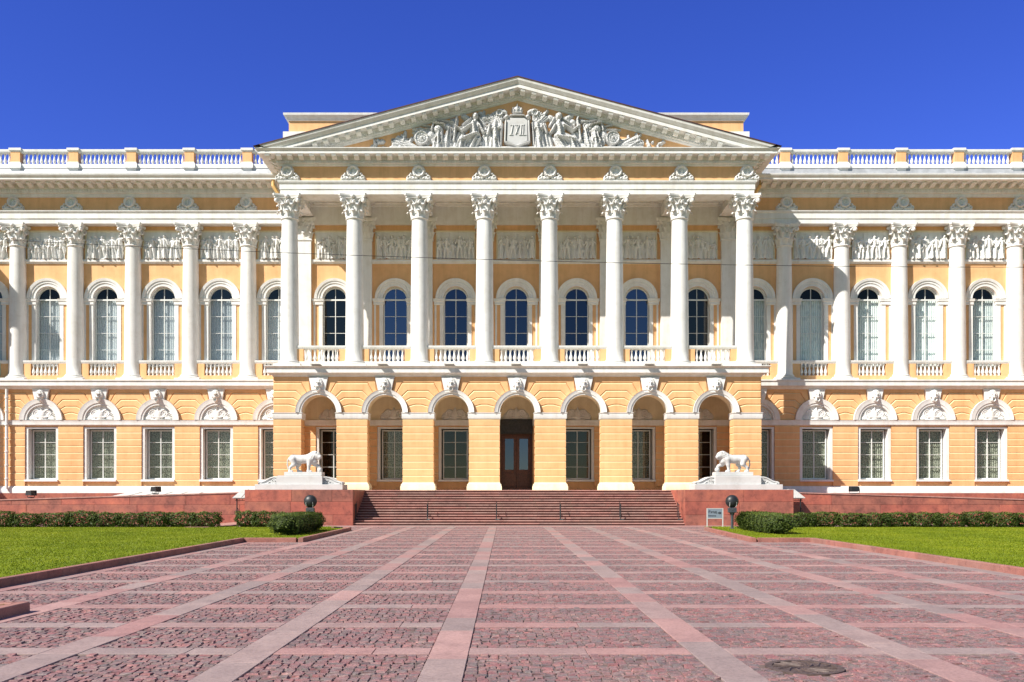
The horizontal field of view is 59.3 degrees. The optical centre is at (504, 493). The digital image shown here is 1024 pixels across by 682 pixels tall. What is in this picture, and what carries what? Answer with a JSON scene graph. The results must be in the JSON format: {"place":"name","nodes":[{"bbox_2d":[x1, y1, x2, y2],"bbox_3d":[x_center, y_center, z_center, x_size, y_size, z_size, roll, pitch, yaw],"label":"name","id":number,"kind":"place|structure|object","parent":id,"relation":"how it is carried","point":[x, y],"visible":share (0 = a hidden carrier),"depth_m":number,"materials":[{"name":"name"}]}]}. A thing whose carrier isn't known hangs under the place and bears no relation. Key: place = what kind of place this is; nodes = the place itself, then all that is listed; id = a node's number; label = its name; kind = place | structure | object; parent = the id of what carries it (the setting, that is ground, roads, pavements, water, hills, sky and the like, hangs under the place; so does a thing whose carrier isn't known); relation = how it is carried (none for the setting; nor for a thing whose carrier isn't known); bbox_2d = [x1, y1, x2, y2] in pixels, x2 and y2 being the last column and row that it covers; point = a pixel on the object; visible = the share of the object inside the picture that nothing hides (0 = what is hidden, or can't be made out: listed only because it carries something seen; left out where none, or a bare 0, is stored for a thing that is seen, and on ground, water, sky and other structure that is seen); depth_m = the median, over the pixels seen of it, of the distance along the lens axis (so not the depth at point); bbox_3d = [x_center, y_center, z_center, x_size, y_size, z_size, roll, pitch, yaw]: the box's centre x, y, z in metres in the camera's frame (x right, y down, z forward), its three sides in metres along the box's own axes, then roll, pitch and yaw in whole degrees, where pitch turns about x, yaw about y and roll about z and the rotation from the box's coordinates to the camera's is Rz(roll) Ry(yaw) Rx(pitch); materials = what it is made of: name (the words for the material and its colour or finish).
{"place":"outdoors","nodes":[
{"label":"outdoors","id":0,"kind":"place"},
{"bbox_2d":[0,527,341,576],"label":"lawn","id":1,"kind":"structure","parent":0,"point":[77,554],"depth_m":27.22,"materials":[{"name":"plant"}]},
{"bbox_2d":[0,509,18,526],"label":"shrub","id":2,"kind":"object","parent":1,"relation":"on","point":[6,521],"visible":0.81,"depth_m":41.30,"materials":[{"name":"green plant"}]},
{"bbox_2d":[6,512,44,526],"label":"shrub","id":3,"kind":"object","parent":1,"relation":"on","point":[33,520],"visible":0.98,"depth_m":41.26,"materials":[{"name":"green plant"}]},
{"bbox_2d":[36,511,74,526],"bbox_3d":[-20.811,1.206,41.712,1.797,0.782,1.041,0,0,2],"label":"shrub","id":4,"kind":"object","parent":1,"relation":"on","point":[49,519],"visible":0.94,"depth_m":41.40,"materials":[{"name":"green plant"}]},
{"bbox_2d":[61,510,99,526],"bbox_3d":[-19.675,1.165,41.788,1.782,0.876,1.046,0,0,5],"label":"shrub","id":5,"kind":"object","parent":1,"relation":"on","point":[82,523],"visible":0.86,"depth_m":41.44,"materials":[{"name":"green plant"}]},
{"bbox_2d":[88,512,123,526],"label":"shrub","id":6,"kind":"object","parent":1,"relation":"on","point":[106,523],"visible":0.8,"depth_m":41.50,"materials":[{"name":"green plant"}]},
{"bbox_2d":[111,512,148,526],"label":"shrub","id":7,"kind":"object","parent":1,"relation":"on","point":[129,520],"visible":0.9,"depth_m":41.38,"materials":[{"name":"green plant"}]},
{"bbox_2d":[137,511,171,526],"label":"shrub","id":8,"kind":"object","parent":1,"relation":"on","point":[155,518],"visible":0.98,"depth_m":41.34,"materials":[{"name":"green plant"}]},
{"bbox_2d":[160,511,198,526],"bbox_3d":[-15.024,1.191,41.825,1.820,0.817,1.046,0,0,8],"label":"shrub","id":9,"kind":"object","parent":1,"relation":"on","point":[171,516],"visible":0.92,"depth_m":41.50,"materials":[{"name":"green plant"}]},
{"bbox_2d":[187,511,224,526],"bbox_3d":[-13.921,1.186,41.799,1.689,0.828,1.046,0,0,-6],"label":"shrub","id":10,"kind":"object","parent":1,"relation":"on","point":[216,518],"visible":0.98,"depth_m":41.52,"materials":[{"name":"green plant"}]},
{"bbox_2d":[233,510,259,526],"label":"shrub","id":11,"kind":"object","parent":1,"relation":"on","point":[238,517],"visible":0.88,"depth_m":41.49,"materials":[{"name":"green plant"}]},
{"bbox_2d":[249,510,278,526],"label":"shrub","id":12,"kind":"object","parent":1,"relation":"on","point":[260,522],"visible":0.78,"depth_m":41.33,"materials":[{"name":"green plant"}]},
{"bbox_2d":[263,510,326,534],"bbox_3d":[-8.180,1.134,35.683,1.428,0.932,6.250,0,0,0],"label":"hedge","id":13,"kind":"object","parent":1,"relation":"on","point":[300,522],"visible":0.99,"depth_m":33.83,"materials":[{"name":"green plant"}]},
{"bbox_2d":[304,495,316,511],"bbox_3d":[-8.540,0.797,39.589,0.570,1.505,0.422,0,0,0],"label":"round floodlight","id":14,"kind":"object","parent":1,"relation":"on","point":[310,502],"visible":0.86,"depth_m":39.47,"materials":[{"name":"grey paint"}]},
{"bbox_2d":[190,521,243,526],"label":"path","id":15,"kind":"structure","parent":0,"point":[223,524],"depth_m":46.04,"materials":[{"name":"stone"}]},
{"bbox_2d":[0,239,903,266],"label":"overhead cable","id":16,"kind":"object","parent":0,"point":[478,259],"visible":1,"depth_m":39.99,"materials":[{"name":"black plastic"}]},
{"bbox_2d":[0,527,1023,681],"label":"cobble paving","id":17,"kind":"structure","parent":0,"point":[990,666],"depth_m":12.24,"materials":[{"name":"stone"}]},
{"bbox_2d":[707,508,722,526],"bbox_3d":[9.830,1.160,41.900,0.770,0.980,0.041,0,0,0],"label":"sign","id":18,"kind":"object","parent":17,"relation":"on","point":[714,513],"visible":1,"depth_m":41.88,"materials":[{"name":"grey metal"}]},
{"bbox_2d":[765,660,844,675],"bbox_3d":[2.840,1.644,8.500,0.720,0.031,0.720,0,0,0],"label":"manhole cover","id":19,"kind":"object","parent":17,"relation":"on","point":[807,667],"visible":0.98,"depth_m":8.45,"materials":[{"name":"metal"}]},
{"bbox_2d":[0,0,1023,163],"label":"sky","id":20,"kind":"structure","parent":0,"point":[82,74],"materials":[{"name":"blue"}]},
{"bbox_2d":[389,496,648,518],"bbox_3d":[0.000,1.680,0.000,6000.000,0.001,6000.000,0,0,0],"label":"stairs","id":21,"kind":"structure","parent":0,"point":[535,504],"depth_m":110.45,"materials":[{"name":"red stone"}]},
{"bbox_2d":[0,602,29,618],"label":"kerb","id":22,"kind":"structure","parent":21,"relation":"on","point":[7,609],"depth_m":12.15,"materials":[{"name":"stone"}]},
{"bbox_2d":[714,527,1023,566],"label":"lawn","id":23,"kind":"structure","parent":0,"point":[968,552],"depth_m":29.56,"materials":[{"name":"plant"}]},
{"bbox_2d":[725,495,738,528],"bbox_3d":[10.050,0.797,39.589,0.570,1.505,0.422,0,0,0],"label":"round floodlight","id":24,"kind":"object","parent":23,"relation":"on","point":[732,501],"visible":0.98,"depth_m":39.48,"materials":[{"name":"grey paint"}]},
{"bbox_2d":[732,510,798,533],"bbox_3d":[10.547,1.134,36.536,1.426,0.932,6.451,0,0,0],"label":"hedge","id":25,"kind":"object","parent":23,"relation":"on","point":[767,522],"visible":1,"depth_m":34.95,"materials":[{"name":"green plant"}]},
{"bbox_2d":[787,512,818,526],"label":"shrub","id":26,"kind":"object","parent":23,"relation":"on","point":[801,522],"visible":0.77,"depth_m":41.31,"materials":[{"name":"green plant"}]},
{"bbox_2d":[807,511,839,526],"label":"shrub","id":27,"kind":"object","parent":23,"relation":"on","point":[823,519],"visible":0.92,"depth_m":41.53,"materials":[{"name":"green plant"}]},
{"bbox_2d":[834,512,868,526],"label":"shrub","id":28,"kind":"object","parent":23,"relation":"on","point":[848,520],"visible":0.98,"depth_m":41.30,"materials":[{"name":"green plant"}]},
{"bbox_2d":[856,512,895,526],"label":"shrub","id":29,"kind":"object","parent":23,"relation":"on","point":[876,523],"visible":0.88,"depth_m":41.34,"materials":[{"name":"green plant"}]},
{"bbox_2d":[879,511,917,526],"bbox_3d":[18.332,1.193,41.770,1.730,0.811,0.981,0,0,-4],"label":"shrub","id":30,"kind":"object","parent":23,"relation":"on","point":[900,520],"visible":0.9,"depth_m":41.45,"materials":[{"name":"green plant"}]},
{"bbox_2d":[906,511,942,526],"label":"shrub","id":31,"kind":"object","parent":23,"relation":"on","point":[926,520],"visible":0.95,"depth_m":41.31,"materials":[{"name":"green plant"}]},
{"bbox_2d":[931,512,969,526],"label":"shrub","id":32,"kind":"object","parent":23,"relation":"on","point":[946,522],"visible":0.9,"depth_m":41.30,"materials":[{"name":"green plant"}]},
{"bbox_2d":[958,510,997,526],"bbox_3d":[21.963,1.170,41.732,1.652,0.862,0.981,0,0,-8],"label":"shrub","id":33,"kind":"object","parent":23,"relation":"on","point":[976,520],"visible":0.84,"depth_m":41.40,"materials":[{"name":"green plant"}]},
{"bbox_2d":[986,511,1023,526],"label":"shrub","id":34,"kind":"object","parent":23,"relation":"on","point":[1001,521],"visible":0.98,"depth_m":41.31,"materials":[{"name":"green plant"}]},
{"bbox_2d":[1009,512,1023,526],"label":"shrub","id":35,"kind":"object","parent":23,"relation":"on","point":[1022,522],"visible":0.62,"depth_m":41.49,"materials":[{"name":"green plant"}]},
{"label":"plaza bed","id":36,"kind":"structure","parent":0,"visible":0},
{"bbox_2d":[0,492,244,523],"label":"ramp wall","id":37,"kind":"structure","parent":36,"relation":"on","point":[224,504],"depth_m":49.50,"materials":[{"name":"red stone"}]},
{"bbox_2d":[25,490,36,497],"bbox_3d":[-26.197,0.020,49.755,0.595,0.440,0.332,0,0,25],"label":"floodlight","id":38,"kind":"object","parent":37,"relation":"on","point":[32,493],"visible":1,"depth_m":49.67,"materials":[{"name":"black metal"}]},
{"bbox_2d":[150,486,160,493],"bbox_3d":[-19.297,-0.190,49.755,0.595,0.440,0.332,0,0,31],"label":"floodlight","id":39,"kind":"object","parent":37,"relation":"on","point":[156,488],"visible":1,"depth_m":49.68,"materials":[{"name":"black metal"}]},
{"bbox_2d":[114,492,202,496],"bbox_3d":[-21.850,0.045,56.275,5.500,0.371,1.367,0,0,0],"label":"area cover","id":40,"kind":"object","parent":37,"relation":"on","point":[140,493],"visible":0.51,"depth_m":56.57,"materials":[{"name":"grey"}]},
{"bbox_2d":[0,527,350,586],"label":"kerb","id":41,"kind":"structure","parent":36,"relation":"on","point":[34,576],"depth_m":21.43,"materials":[{"name":"stone"}]},
{"bbox_2d":[245,490,364,524],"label":"pedestal wall","id":42,"kind":"structure","parent":36,"relation":"on","point":[336,507],"depth_m":46.50,"materials":[{"name":"red stone"}]},
{"bbox_2d":[232,489,254,514],"bbox_3d":[-13.940,0.441,48.573,1.000,1.418,1.655,0,0,0],"label":"canopy","id":43,"kind":"object","parent":42,"relation":"attached to","point":[240,495],"visible":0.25,"depth_m":47.92,"materials":[{"name":"metal"}]},
{"bbox_2d":[255,475,346,489],"bbox_3d":[-10.920,-0.597,48.500,4.660,0.766,1.500,0,0,0],"label":"statue pedestal","id":44,"kind":"object","parent":42,"relation":"on","point":[299,482],"visible":1,"depth_m":47.88,"materials":[{"name":"white stone"}]},
{"bbox_2d":[284,451,324,475],"bbox_3d":[-10.770,-1.653,48.500,2.000,1.337,0.840,0,0,0],"label":"lion statue","id":45,"kind":"object","parent":44,"relation":"on","point":[310,458],"visible":1,"depth_m":48.27,"materials":[{"name":"white stone"}]},
{"bbox_2d":[0,75,1023,499],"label":"palace","id":46,"kind":"structure","parent":36,"relation":"on","point":[870,343],"depth_m":57.27,"materials":[{"name":"yellow paint"}]},
{"bbox_2d":[0,301,1,359],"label":"window","id":47,"kind":"structure","parent":46,"relation":"in","point":[0,301],"depth_m":58.46,"materials":[{"name":"white"}]},
{"bbox_2d":[33,430,55,478],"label":"window","id":48,"kind":"structure","parent":46,"relation":"in","point":[44,441],"depth_m":57.89,"materials":[{"name":"white glass"}]},
{"bbox_2d":[38,288,59,365],"bbox_3d":[-29.450,-10.805,58.372,1.580,5.110,0.225,0,0,0],"label":"window","id":49,"kind":"structure","parent":46,"relation":"in","point":[48,309],"depth_m":58.46,"materials":[{"name":"white glass"}]},
{"bbox_2d":[91,430,113,478],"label":"window","id":50,"kind":"structure","parent":46,"relation":"in","point":[102,441],"depth_m":57.89,"materials":[{"name":"white glass"}]},
{"bbox_2d":[95,288,116,365],"bbox_3d":[-25.740,-10.805,58.372,1.580,5.110,0.225,0,0,0],"label":"window","id":51,"kind":"structure","parent":46,"relation":"in","point":[105,309],"depth_m":58.46,"materials":[{"name":"white glass"}]},
{"bbox_2d":[148,430,171,478],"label":"window","id":52,"kind":"structure","parent":46,"relation":"in","point":[159,441],"depth_m":57.89,"materials":[{"name":"white glass"}]},
{"bbox_2d":[152,288,174,365],"bbox_3d":[-22.030,-10.805,58.372,1.580,5.110,0.225,0,0,0],"label":"window","id":53,"kind":"structure","parent":46,"relation":"in","point":[163,310],"depth_m":58.46,"materials":[{"name":"white glass"}]},
{"bbox_2d":[206,430,229,478],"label":"window","id":54,"kind":"structure","parent":46,"relation":"in","point":[217,441],"depth_m":57.89,"materials":[{"name":"white"}]},
{"bbox_2d":[210,288,231,365],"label":"window","id":55,"kind":"structure","parent":46,"relation":"in","point":[220,309],"depth_m":58.46,"materials":[{"name":"white"}]},
{"bbox_2d":[264,430,272,478],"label":"window","id":56,"kind":"structure","parent":46,"relation":"in","point":[268,434],"depth_m":57.88,"materials":[{"name":"white"}]},
{"bbox_2d":[267,288,280,364],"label":"window","id":57,"kind":"structure","parent":46,"relation":"in","point":[273,305],"depth_m":58.46,"materials":[{"name":"white glass"}]},
{"bbox_2d":[321,430,335,478],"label":"window","id":58,"kind":"structure","parent":46,"relation":"in","point":[322,442],"depth_m":57.66,"materials":[{"name":"white"}]},
{"bbox_2d":[323,288,345,360],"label":"window","id":59,"kind":"structure","parent":46,"relation":"in","point":[334,307],"depth_m":58.30,"materials":[{"name":"black"}]},
{"bbox_2d":[382,430,402,478],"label":"window","id":60,"kind":"structure","parent":46,"relation":"in","point":[392,440],"depth_m":57.89,"materials":[{"name":"white"}]},
{"bbox_2d":[384,288,406,360],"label":"window","id":61,"kind":"structure","parent":46,"relation":"in","point":[395,304],"depth_m":58.30,"materials":[{"name":"blue glass"}]},
{"bbox_2d":[443,430,467,478],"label":"window","id":62,"kind":"structure","parent":46,"relation":"in","point":[455,442],"depth_m":57.66,"materials":[{"name":"white"}]},
{"bbox_2d":[444,288,467,360],"bbox_3d":[-3.125,-10.805,58.306,1.580,5.110,0.092,0,0,0],"label":"window","id":63,"kind":"structure","parent":46,"relation":"in","point":[455,305],"depth_m":58.30,"materials":[{"name":"blue glass"}]},
{"bbox_2d":[504,288,527,360],"bbox_3d":[0.780,-10.805,58.306,1.580,5.110,0.092,0,0,0],"label":"window","id":64,"kind":"structure","parent":46,"relation":"in","point":[516,305],"depth_m":58.30,"materials":[{"name":"blue glass"}]},
{"bbox_2d":[500,419,532,489],"bbox_3d":[0.780,-2.470,57.392,2.080,4.560,0.715,0,0,0],"label":"door","id":65,"kind":"structure","parent":46,"relation":"in","point":[515,434],"depth_m":57.62,"materials":[{"name":"brown wood"}]},
{"bbox_2d":[564,288,587,360],"bbox_3d":[4.685,-10.805,58.306,1.580,5.110,0.092,0,0,0],"label":"window","id":66,"kind":"structure","parent":46,"relation":"in","point":[576,304],"depth_m":58.30,"materials":[{"name":"blue glass"}]},
{"bbox_2d":[565,430,589,478],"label":"window","id":67,"kind":"structure","parent":46,"relation":"in","point":[588,442],"depth_m":57.66,"materials":[{"name":"white"}]},
{"bbox_2d":[625,288,648,360],"bbox_3d":[8.590,-10.805,58.306,1.580,5.110,0.092,0,0,0],"label":"window","id":68,"kind":"structure","parent":46,"relation":"in","point":[636,307],"depth_m":58.30,"materials":[{"name":"blue glass"}]},
{"bbox_2d":[631,430,649,478],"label":"window","id":69,"kind":"structure","parent":46,"relation":"in","point":[640,468],"depth_m":57.90,"materials":[{"name":"white"}]},
{"bbox_2d":[688,288,708,360],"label":"window","id":70,"kind":"structure","parent":46,"relation":"in","point":[698,304],"depth_m":58.30,"materials":[{"name":"black"}]},
{"bbox_2d":[698,430,710,478],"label":"window","id":71,"kind":"structure","parent":46,"relation":"in","point":[698,430],"depth_m":57.66,"materials":[{"name":"white"}]},
{"bbox_2d":[753,288,765,364],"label":"window","id":72,"kind":"structure","parent":46,"relation":"in","point":[759,304],"depth_m":58.46,"materials":[{"name":"white glass"}]},
{"bbox_2d":[761,430,768,477],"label":"window","id":73,"kind":"structure","parent":46,"relation":"in","point":[764,433],"depth_m":57.89,"materials":[{"name":"white glass"}]},
{"bbox_2d":[800,288,822,365],"bbox_3d":[19.880,-10.805,58.372,1.580,5.110,0.225,0,0,0],"label":"window","id":74,"kind":"structure","parent":46,"relation":"in","point":[811,310],"depth_m":58.46,"materials":[{"name":"white glass"}]},
{"bbox_2d":[802,430,825,478],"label":"window","id":75,"kind":"structure","parent":46,"relation":"in","point":[813,441],"depth_m":57.89,"materials":[{"name":"white"}]},
{"bbox_2d":[858,288,879,365],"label":"window","id":76,"kind":"structure","parent":46,"relation":"in","point":[868,309],"depth_m":58.46,"materials":[{"name":"white"}]},
{"bbox_2d":[860,430,883,478],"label":"window","id":77,"kind":"structure","parent":46,"relation":"in","point":[871,441],"depth_m":57.90,"materials":[{"name":"white"}]},
{"bbox_2d":[915,288,936,365],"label":"window","id":78,"kind":"structure","parent":46,"relation":"in","point":[925,309],"depth_m":58.44,"materials":[{"name":"white"}]},
{"bbox_2d":[919,430,941,478],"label":"window","id":79,"kind":"structure","parent":46,"relation":"in","point":[930,441],"depth_m":57.89,"materials":[{"name":"white"}]},
{"bbox_2d":[973,288,993,365],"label":"window","id":80,"kind":"structure","parent":46,"relation":"in","point":[983,309],"depth_m":58.46,"materials":[{"name":"white glass"}]},
{"bbox_2d":[977,430,999,478],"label":"window","id":81,"kind":"structure","parent":46,"relation":"in","point":[988,441],"depth_m":57.89,"materials":[{"name":"white"}]},
{"bbox_2d":[0,525,1023,681],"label":"paving strips","id":82,"kind":"object","parent":36,"relation":"on","point":[448,653],"visible":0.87,"depth_m":12.96,"materials":[{"name":"stone"}]},
{"bbox_2d":[353,490,684,525],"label":"granite stairs","id":83,"kind":"structure","parent":36,"relation":"on","point":[471,507],"depth_m":48.47,"materials":[{"name":"stone"}]},
{"bbox_2d":[355,502,358,519],"bbox_3d":[-7.790,0.906,47.146,0.246,0.949,0.569,0,0,-19],"label":"stair handrail","id":84,"kind":"object","parent":83,"relation":"on","point":[356,511],"visible":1,"depth_m":46.98,"materials":[{"name":"black metal"}]},
{"bbox_2d":[619,502,624,519],"bbox_3d":[6.090,0.906,47.146,0.246,0.949,0.569,0,0,-19],"label":"stair handrail","id":85,"kind":"object","parent":83,"relation":"on","point":[620,511],"visible":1,"depth_m":46.98,"materials":[{"name":"black metal"}]},
{"bbox_2d":[677,502,682,519],"bbox_3d":[9.130,0.906,47.146,0.246,0.949,0.569,0,0,-19],"label":"stair handrail","id":86,"kind":"object","parent":83,"relation":"on","point":[678,511],"visible":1,"depth_m":46.99,"materials":[{"name":"black metal"}]},
{"bbox_2d":[671,490,793,524],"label":"pedestal wall","id":87,"kind":"structure","parent":36,"relation":"on","point":[694,505],"depth_m":46.50,"materials":[{"name":"red stone"}]},
{"bbox_2d":[689,475,782,489],"bbox_3d":[12.480,-0.597,48.500,4.660,0.766,1.500,0,0,0],"label":"statue pedestal","id":88,"kind":"object","parent":87,"relation":"on","point":[737,482],"visible":1,"depth_m":47.88,"materials":[{"name":"white stone"}]},
{"bbox_2d":[712,451,752,475],"bbox_3d":[12.330,-1.653,48.500,2.000,1.337,0.840,0,0,0],"label":"lion statue","id":89,"kind":"object","parent":88,"relation":"on","point":[726,458],"visible":1,"depth_m":48.27,"materials":[{"name":"white stone"}]},
{"bbox_2d":[783,489,804,511],"bbox_3d":[15.500,0.441,48.573,1.000,1.418,1.655,0,0,0],"label":"canopy","id":90,"kind":"object","parent":87,"relation":"attached to","point":[797,495],"visible":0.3,"depth_m":47.92,"materials":[{"name":"metal"}]},
{"bbox_2d":[704,527,1023,575],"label":"kerb","id":91,"kind":"structure","parent":36,"relation":"on","point":[1009,569],"depth_m":23.76,"materials":[{"name":"stone"}]},
{"bbox_2d":[794,492,1023,523],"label":"ramp wall","id":92,"kind":"structure","parent":36,"relation":"on","point":[842,503],"depth_m":49.50,"materials":[{"name":"red stone"}]},
{"bbox_2d":[849,486,859,493],"bbox_3d":[19.400,-0.200,49.756,0.595,0.440,0.332,0,0,-3],"label":"floodlight","id":93,"kind":"object","parent":92,"relation":"on","point":[854,488],"visible":1,"depth_m":49.72,"materials":[{"name":"black metal"}]}
]}

